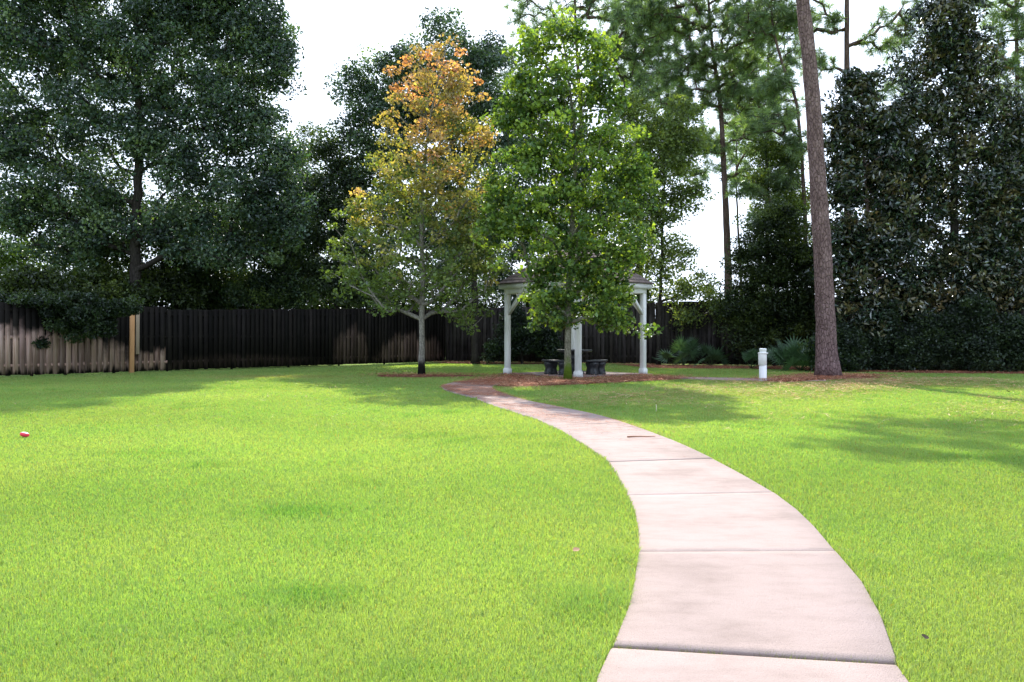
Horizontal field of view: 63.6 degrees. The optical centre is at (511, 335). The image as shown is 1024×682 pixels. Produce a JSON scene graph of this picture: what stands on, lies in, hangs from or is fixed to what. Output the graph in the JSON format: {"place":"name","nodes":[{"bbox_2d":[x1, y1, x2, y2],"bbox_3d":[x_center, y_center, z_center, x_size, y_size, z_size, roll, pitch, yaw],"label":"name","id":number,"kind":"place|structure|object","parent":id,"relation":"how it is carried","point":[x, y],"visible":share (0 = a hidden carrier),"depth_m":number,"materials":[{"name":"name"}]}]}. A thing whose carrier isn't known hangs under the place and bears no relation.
{"place":"outdoors","nodes":[
{"label":"outdoors","id":0,"kind":"place"},
{"bbox_2d":[252,120,326,308],"bbox_3d":[-10.277,-4.443,38.958,3.978,11.360,3.297,0,0,0],"label":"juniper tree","id":1,"kind":"object","parent":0,"point":[303,132],"visible":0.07,"depth_m":38.66,"materials":[{"name":"green plant"}]},
{"bbox_2d":[0,361,1023,681],"bbox_3d":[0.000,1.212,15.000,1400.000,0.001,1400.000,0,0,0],"label":"lawn","id":2,"kind":"structure","parent":0,"point":[452,505],"depth_m":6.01,"materials":[{"name":"green plant"}]},
{"bbox_2d":[20,432,29,436],"bbox_3d":[-5.733,1.160,9.721,0.105,0.059,0.085,14,-9,-11],"label":"toy ball","id":3,"kind":"object","parent":2,"relation":"on","point":[24,434],"visible":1,"depth_m":9.69,"materials":[{"name":"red plastic"}]},
{"bbox_2d":[0,196,52,295],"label":"understory tree","id":4,"kind":"object","parent":2,"relation":"on","point":[4,259],"visible":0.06,"depth_m":33.24,"materials":[{"name":"green plant"}]},
{"bbox_2d":[0,261,105,298],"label":"dense bush","id":5,"kind":"object","parent":2,"relation":"on","point":[36,280],"visible":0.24,"depth_m":28.64,"materials":[{"name":"green plant"}]},
{"bbox_2d":[0,289,144,374],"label":"holly bush","id":6,"kind":"object","parent":2,"relation":"on","point":[91,316],"visible":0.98,"depth_m":24.66,"materials":[{"name":"green plant"}]},
{"bbox_2d":[27,194,122,280],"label":"understory tree","id":7,"kind":"object","parent":2,"relation":"on","point":[68,255],"visible":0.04,"depth_m":33.44,"materials":[{"name":"green plant"}]},
{"bbox_2d":[0,302,166,375],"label":"wooden fence","id":8,"kind":"object","parent":2,"relation":"on","point":[21,328],"visible":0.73,"depth_m":25.50,"materials":[{"name":"brown wood"}]},
{"bbox_2d":[135,311,139,353],"bbox_3d":[-12.233,-0.175,26.992,0.050,1.550,0.120,0,0,40],"label":"timber board","id":9,"kind":"object","parent":8,"relation":"attached to","point":[137,329],"visible":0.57,"depth_m":26.97,"materials":[{"name":"beige wood"}]},
{"bbox_2d":[64,192,148,306],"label":"understory tree","id":10,"kind":"object","parent":2,"relation":"on","point":[117,264],"visible":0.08,"depth_m":32.69,"materials":[{"name":"green plant"}]},
{"bbox_2d":[62,262,166,306],"bbox_3d":[-15.516,-0.759,31.480,4.485,4.086,3.178,0,0,0],"label":"dense bush","id":11,"kind":"object","parent":2,"relation":"on","point":[115,287],"visible":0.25,"depth_m":31.09,"materials":[{"name":"green plant"}]},
{"bbox_2d":[129,315,134,372],"bbox_3d":[-12.337,0.170,26.822,0.090,2.260,0.140,0,-1,40],"label":"timber post","id":12,"kind":"object","parent":2,"relation":"on","point":[131,340],"visible":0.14,"depth_m":26.79,"materials":[{"name":"brown wood"}]},
{"bbox_2d":[0,0,322,305],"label":"oak tree","id":13,"kind":"object","parent":2,"relation":"on","point":[152,32],"visible":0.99,"depth_m":30.91,"materials":[{"name":"green plant"}]},
{"bbox_2d":[121,188,210,305],"bbox_3d":[-14.424,-2.446,34.483,3.656,7.366,2.840,0,0,-12],"label":"understory tree","id":14,"kind":"object","parent":2,"relation":"on","point":[162,264],"visible":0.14,"depth_m":34.06,"materials":[{"name":"green plant"}]},
{"bbox_2d":[129,261,211,309],"bbox_3d":[-14.164,-0.741,33.490,4.362,4.523,3.468,0,0,0],"label":"dense bush","id":15,"kind":"object","parent":2,"relation":"on","point":[178,298],"visible":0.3,"depth_m":32.95,"materials":[{"name":"green plant"}]},
{"bbox_2d":[154,189,229,309],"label":"understory tree","id":16,"kind":"object","parent":2,"relation":"on","point":[208,276],"visible":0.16,"depth_m":34.51,"materials":[{"name":"green plant"}]},
{"bbox_2d":[180,266,253,309],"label":"dense bush","id":17,"kind":"object","parent":2,"relation":"on","point":[222,295],"visible":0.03,"depth_m":35.34,"materials":[{"name":"green plant"}]},
{"bbox_2d":[186,194,261,309],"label":"understory tree","id":18,"kind":"object","parent":2,"relation":"on","point":[227,277],"visible":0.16,"depth_m":34.91,"materials":[{"name":"green plant"}]},
{"bbox_2d":[210,199,299,309],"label":"understory tree","id":19,"kind":"object","parent":2,"relation":"on","point":[242,293],"visible":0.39,"depth_m":33.54,"materials":[{"name":"green plant"}]},
{"bbox_2d":[232,264,312,308],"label":"dense bush","id":20,"kind":"object","parent":2,"relation":"on","point":[269,272],"visible":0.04,"depth_m":37.78,"materials":[{"name":"green plant"}]},
{"bbox_2d":[240,202,328,309],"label":"understory tree","id":21,"kind":"object","parent":2,"relation":"on","point":[291,303],"visible":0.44,"depth_m":34.13,"materials":[{"name":"green plant"}]},
{"bbox_2d":[166,308,444,371],"bbox_3d":[-7.379,0.029,33.016,0.097,2.541,13.437,0,0,40],"label":"wooden fence","id":22,"kind":"object","parent":2,"relation":"on","point":[219,338],"visible":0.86,"depth_m":31.77,"materials":[{"name":"brown wood"}]},
{"bbox_2d":[300,284,357,309],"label":"dense bush","id":23,"kind":"object","parent":2,"relation":"on","point":[317,306],"visible":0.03,"depth_m":38.66,"materials":[{"name":"green plant"}]},
{"bbox_2d":[278,121,401,308],"bbox_3d":[-7.580,-4.043,35.849,5.540,10.560,3.687,0,0,0],"label":"oak tree","id":24,"kind":"object","parent":2,"relation":"on","point":[327,151],"visible":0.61,"depth_m":35.47,"materials":[{"name":"green plant"}]},
{"bbox_2d":[359,266,434,309],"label":"dense bush","id":25,"kind":"object","parent":2,"relation":"on","point":[403,304],"visible":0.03,"depth_m":40.97,"materials":[{"name":"green plant"}]},
{"bbox_2d":[319,32,518,374],"bbox_3d":[-2.797,-3.884,24.910,6.030,10.230,3.834,0,0,0],"label":"maple tree","id":26,"kind":"object","parent":2,"relation":"on","point":[422,205],"visible":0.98,"depth_m":24.80,"materials":[{"name":"green plant"}]},
{"bbox_2d":[378,374,474,377],"bbox_3d":[-2.590,1.210,24.789,3.248,0.101,1.950,0,0,0],"label":"pine straw","id":27,"kind":"object","parent":2,"relation":"on","point":[416,375],"visible":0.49,"depth_m":24.44,"materials":[{"name":"brown plant"}]},
{"bbox_2d":[349,371,486,376],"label":"pine needles","id":28,"kind":"object","parent":27,"relation":"on","point":[428,374],"visible":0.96,"depth_m":24.87,"materials":[{"name":"plant"}]},
{"bbox_2d":[323,6,530,363],"bbox_3d":[-3.515,-6.433,35.436,9.021,15.351,4.434,0,0,0],"label":"oak tree","id":29,"kind":"object","parent":2,"relation":"on","point":[485,59],"visible":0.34,"depth_m":34.98,"materials":[{"name":"green plant"}]},
{"bbox_2d":[417,265,503,309],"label":"dense bush","id":30,"kind":"object","parent":2,"relation":"on","point":[454,303],"visible":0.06,"depth_m":42.72,"materials":[{"name":"green plant"}]},
{"bbox_2d":[490,267,534,307],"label":"dense bush","id":31,"kind":"object","parent":2,"relation":"on","point":[497,305],"visible":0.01,"depth_m":42.04,"materials":[{"name":"green plant"}]},
{"bbox_2d":[479,299,564,363],"bbox_3d":[0.466,-0.184,34.943,3.758,2.838,1.909,0,0,0],"label":"camellia bush","id":32,"kind":"object","parent":2,"relation":"on","point":[546,343],"visible":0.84,"depth_m":34.67,"materials":[{"name":"green plant"}]},
{"bbox_2d":[470,95,622,305],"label":"oak tree","id":33,"kind":"object","parent":2,"relation":"on","point":[516,246],"visible":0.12,"depth_m":40.16,"materials":[{"name":"green plant"}]},
{"bbox_2d":[498,371,637,377],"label":"gazebo slab","id":34,"kind":"structure","parent":2,"relation":"on","point":[586,375],"depth_m":25.29,"materials":[{"name":"concrete"}]},
{"bbox_2d":[541,359,571,374],"bbox_3d":[1.389,0.960,25.349,0.516,0.445,1.208,0,0,-44],"label":"stone bench","id":35,"kind":"object","parent":34,"relation":"on","point":[551,366],"visible":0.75,"depth_m":25.37,"materials":[{"name":"grey stone"}]},
{"bbox_2d":[557,349,591,373],"bbox_3d":[1.960,0.803,25.920,1.120,0.757,1.120,0,0,0],"label":"stone table","id":36,"kind":"object","parent":34,"relation":"on","point":[573,357],"visible":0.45,"depth_m":25.72,"materials":[{"name":"grey stone"}]},
{"bbox_2d":[497,247,653,376],"bbox_3d":[1.980,-1.010,25.920,3.500,4.396,3.500,0,0,-43],"label":"gazebo","id":37,"kind":"object","parent":34,"relation":"on","point":[511,284],"visible":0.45,"depth_m":25.75,"materials":[{"name":"white paint"}]},
{"bbox_2d":[583,359,607,374],"bbox_3d":[2.572,0.960,25.423,0.494,0.445,1.081,0,0,40],"label":"stone bench","id":38,"kind":"object","parent":34,"relation":"on","point":[596,367],"visible":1,"depth_m":25.20,"materials":[{"name":"grey stone"}]},
{"bbox_2d":[469,5,668,379],"bbox_3d":[1.468,-3.728,21.841,5.205,9.918,3.195,0,0,0],"label":"maple tree","id":39,"kind":"object","parent":2,"relation":"on","point":[529,100],"visible":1,"depth_m":21.56,"materials":[{"name":"green plant"}]},
{"bbox_2d":[485,375,679,386],"bbox_3d":[1.969,1.206,22.293,5.953,0.108,5.812,0,0,0],"label":"pine straw","id":40,"kind":"object","parent":2,"relation":"on","point":[571,383],"visible":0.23,"depth_m":21.39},
{"bbox_2d":[449,371,706,386],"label":"pine needles","id":41,"kind":"object","parent":40,"relation":"on","point":[553,376],"visible":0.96,"depth_m":22.40,"materials":[{"name":"plant"}]},
{"bbox_2d":[492,0,694,210],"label":"pine tree","id":42,"kind":"object","parent":2,"relation":"on","point":[641,53],"visible":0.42,"depth_m":42.83,"materials":[{"name":"green plant"}]},
{"bbox_2d":[588,272,667,303],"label":"dense bush","id":43,"kind":"object","parent":2,"relation":"on","point":[649,293],"visible":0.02,"depth_m":40.02,"materials":[{"name":"green plant"}]},
{"bbox_2d":[593,1,728,269],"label":"pine tree","id":44,"kind":"object","parent":2,"relation":"on","point":[703,174],"visible":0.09,"depth_m":46.70,"materials":[{"name":"green plant"}]},
{"bbox_2d":[605,85,730,364],"bbox_3d":[6.187,-4.397,33.229,5.941,11.276,3.140,0,0,0],"label":"elm tree","id":45,"kind":"object","parent":2,"relation":"on","point":[669,144],"visible":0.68,"depth_m":32.84,"materials":[{"name":"green plant"}]},
{"bbox_2d":[651,334,707,365],"bbox_3d":[6.531,0.565,32.337,2.098,1.400,2.470,0,0,0],"label":"palmetto","id":46,"kind":"object","parent":2,"relation":"on","point":[684,348],"visible":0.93,"depth_m":32.16,"materials":[{"name":"green plant"}]},
{"bbox_2d":[606,0,783,294],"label":"pine tree","id":47,"kind":"object","parent":2,"relation":"on","point":[698,68],"visible":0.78,"depth_m":39.67,"materials":[{"name":"green plant"}]},
{"bbox_2d":[689,342,731,364],"bbox_3d":[7.970,0.754,32.514,2.082,1.148,1.575,0,0,-18],"label":"palmetto","id":48,"kind":"object","parent":2,"relation":"on","point":[713,353],"visible":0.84,"depth_m":32.37,"materials":[{"name":"green plant"}]},
{"bbox_2d":[413,360,1023,373],"bbox_3d":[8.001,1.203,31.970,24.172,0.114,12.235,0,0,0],"label":"pine straw","id":49,"kind":"object","parent":2,"relation":"on","point":[778,368],"visible":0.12,"depth_m":30.42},
{"bbox_2d":[741,349,771,367],"bbox_3d":[8.917,0.826,30.076,1.156,0.789,0.916,0,0,33],"label":"palmetto","id":50,"kind":"object","parent":49,"relation":"on","point":[749,355],"visible":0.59,"depth_m":30.00,"materials":[{"name":"green plant"}]},
{"bbox_2d":[445,292,1023,365],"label":"wooden fence","id":51,"kind":"object","parent":2,"relation":"on","point":[613,347],"visible":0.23,"depth_m":34.89,"materials":[{"name":"brown wood"}]},
{"bbox_2d":[713,113,757,285],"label":"pine tree","id":52,"kind":"object","parent":2,"relation":"on","point":[734,157],"visible":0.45,"depth_m":43.95,"materials":[{"name":"green plant"}]},
{"bbox_2d":[611,641,882,663],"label":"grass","id":53,"kind":"structure","parent":2,"relation":"on","point":[759,653],"depth_m":3.08,"materials":[{"name":"green plant"}]},
{"bbox_2d":[495,376,1023,432],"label":"pine needles","id":54,"kind":"object","parent":2,"relation":"on","point":[847,379],"visible":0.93,"depth_m":18.37,"materials":[{"name":"plant"}]},
{"bbox_2d":[709,193,815,365],"bbox_3d":[10.113,-2.173,32.028,4.880,6.809,2.619,0,0,0],"label":"laurel bush","id":55,"kind":"object","parent":2,"relation":"on","point":[757,313],"visible":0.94,"depth_m":31.59,"materials":[{"name":"green plant"}]},
{"bbox_2d":[758,348,767,380],"bbox_3d":[6.682,0.789,22.009,0.268,0.920,0.268,0,0,0],"label":"bollard light","id":56,"kind":"object","parent":2,"relation":"on","point":[762,358],"visible":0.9,"depth_m":21.93,"materials":[{"name":"white plastic"}]},
{"bbox_2d":[717,1,820,262],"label":"pine tree","id":57,"kind":"object","parent":2,"relation":"on","point":[790,59],"visible":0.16,"depth_m":48.72,"materials":[{"name":"green plant"}]},
{"bbox_2d":[729,136,812,242],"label":"sapling tree","id":58,"kind":"object","parent":2,"relation":"on","point":[773,157],"visible":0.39,"depth_m":37.24,"materials":[{"name":"green plant"}]},
{"bbox_2d":[724,0,821,289],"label":"pine tree","id":59,"kind":"object","parent":2,"relation":"on","point":[775,83],"visible":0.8,"depth_m":36.78,"materials":[{"name":"green plant"}]},
{"bbox_2d":[766,344,808,369],"bbox_3d":[9.531,0.719,28.804,1.231,0.997,1.612,0,0,-20],"label":"palmetto","id":60,"kind":"object","parent":2,"relation":"on","point":[792,351],"visible":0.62,"depth_m":28.46,"materials":[{"name":"green plant"}]},
{"bbox_2d":[770,335,814,370],"bbox_3d":[10.026,0.613,28.455,2.535,1.498,2.307,0,0,0],"label":"palmetto","id":61,"kind":"object","parent":2,"relation":"on","point":[794,360],"visible":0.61,"depth_m":28.34,"materials":[{"name":"green plant"}]},
{"bbox_2d":[796,0,842,376],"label":"pine tree","id":62,"kind":"object","parent":2,"relation":"on","point":[827,361],"visible":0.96,"depth_m":23.62,"materials":[{"name":"brown plant"}]},
{"bbox_2d":[765,375,881,382],"bbox_3d":[8.668,1.198,23.202,4.392,0.124,3.757,0,0,0],"label":"pine straw","id":63,"kind":"object","parent":2,"relation":"on","point":[804,380],"visible":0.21,"depth_m":22.66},
{"bbox_2d":[727,371,912,380],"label":"pine needles","id":64,"kind":"object","parent":63,"relation":"on","point":[788,376],"visible":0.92,"depth_m":23.04,"materials":[{"name":"plant"}]},
{"bbox_2d":[797,320,875,371],"bbox_3d":[10.937,0.476,27.959,2.605,2.060,1.950,0,0,0],"label":"hedge shrub","id":65,"kind":"object","parent":2,"relation":"on","point":[851,355],"visible":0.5,"depth_m":27.48,"materials":[{"name":"green plant"}]},
{"bbox_2d":[751,0,928,215],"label":"pine tree","id":66,"kind":"object","parent":2,"relation":"on","point":[833,20],"visible":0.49,"depth_m":37.86,"materials":[{"name":"green plant"}]},
{"bbox_2d":[804,63,928,337],"bbox_3d":[12.227,-4.066,28.603,4.200,10.601,2.577,0,0,0],"label":"magnolia tree","id":67,"kind":"object","parent":2,"relation":"on","point":[863,249],"visible":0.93,"depth_m":28.23,"materials":[{"name":"green plant"}]},
{"bbox_2d":[846,299,914,370],"bbox_3d":[12.458,0.143,28.366,2.977,2.866,2.058,0,0,0],"label":"hedge shrub","id":68,"kind":"object","parent":2,"relation":"on","point":[879,360],"visible":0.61,"depth_m":27.82,"materials":[{"name":"green plant"}]},
{"bbox_2d":[883,308,959,371],"bbox_3d":[13.861,0.260,28.003,2.848,2.421,2.031,0,0,0],"label":"hedge shrub","id":69,"kind":"object","parent":2,"relation":"on","point":[915,342],"visible":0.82,"depth_m":27.56,"materials":[{"name":"green plant"}]},
{"bbox_2d":[873,0,1023,328],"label":"magnolia tree","id":70,"kind":"object","parent":2,"relation":"on","point":[980,249],"visible":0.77,"depth_m":29.02,"materials":[{"name":"green plant"}]},
{"bbox_2d":[915,291,1002,370],"bbox_3d":[14.996,-0.009,27.813,2.746,3.045,2.136,0,0,25],"label":"hedge shrub","id":71,"kind":"object","parent":2,"relation":"on","point":[971,310],"visible":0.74,"depth_m":27.41,"materials":[{"name":"green plant"}]},
{"bbox_2d":[955,313,1023,371],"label":"hedge shrub","id":72,"kind":"object","parent":2,"relation":"on","point":[990,359],"visible":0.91,"depth_m":26.88,"materials":[{"name":"green plant"}]},
{"bbox_2d":[959,154,1023,285],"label":"magnolia tree","id":73,"kind":"object","parent":2,"relation":"on","point":[1017,161],"visible":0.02,"depth_m":30.98,"materials":[{"name":"green plant"}]},
{"bbox_2d":[970,0,1023,122],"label":"pine tree","id":74,"kind":"object","parent":2,"relation":"on","point":[1009,13],"visible":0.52,"depth_m":35.82,"materials":[{"name":"green plant"}]},
{"bbox_2d":[998,313,1023,370],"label":"hedge shrub","id":75,"kind":"object","parent":2,"relation":"on","point":[1019,322],"visible":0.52,"depth_m":26.74,"materials":[{"name":"green plant"}]},
{"bbox_2d":[0,0,1023,307],"label":"sky","id":76,"kind":"structure","parent":0,"point":[332,30],"materials":[{"name":"white"}]},
{"bbox_2d":[441,380,907,681],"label":"path","id":77,"kind":"structure","parent":0,"point":[739,571],"depth_m":3.96,"materials":[{"name":"concrete"}]},
{"bbox_2d":[442,378,727,465],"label":"pine needles","id":78,"kind":"object","parent":77,"relation":"on","point":[467,391],"visible":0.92,"depth_m":16.27,"materials":[{"name":"plant"}]},
{"bbox_2d":[678,377,825,381],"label":"side path","id":79,"kind":"structure","parent":0,"point":[725,378],"depth_m":23.04,"materials":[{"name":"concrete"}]}
]}

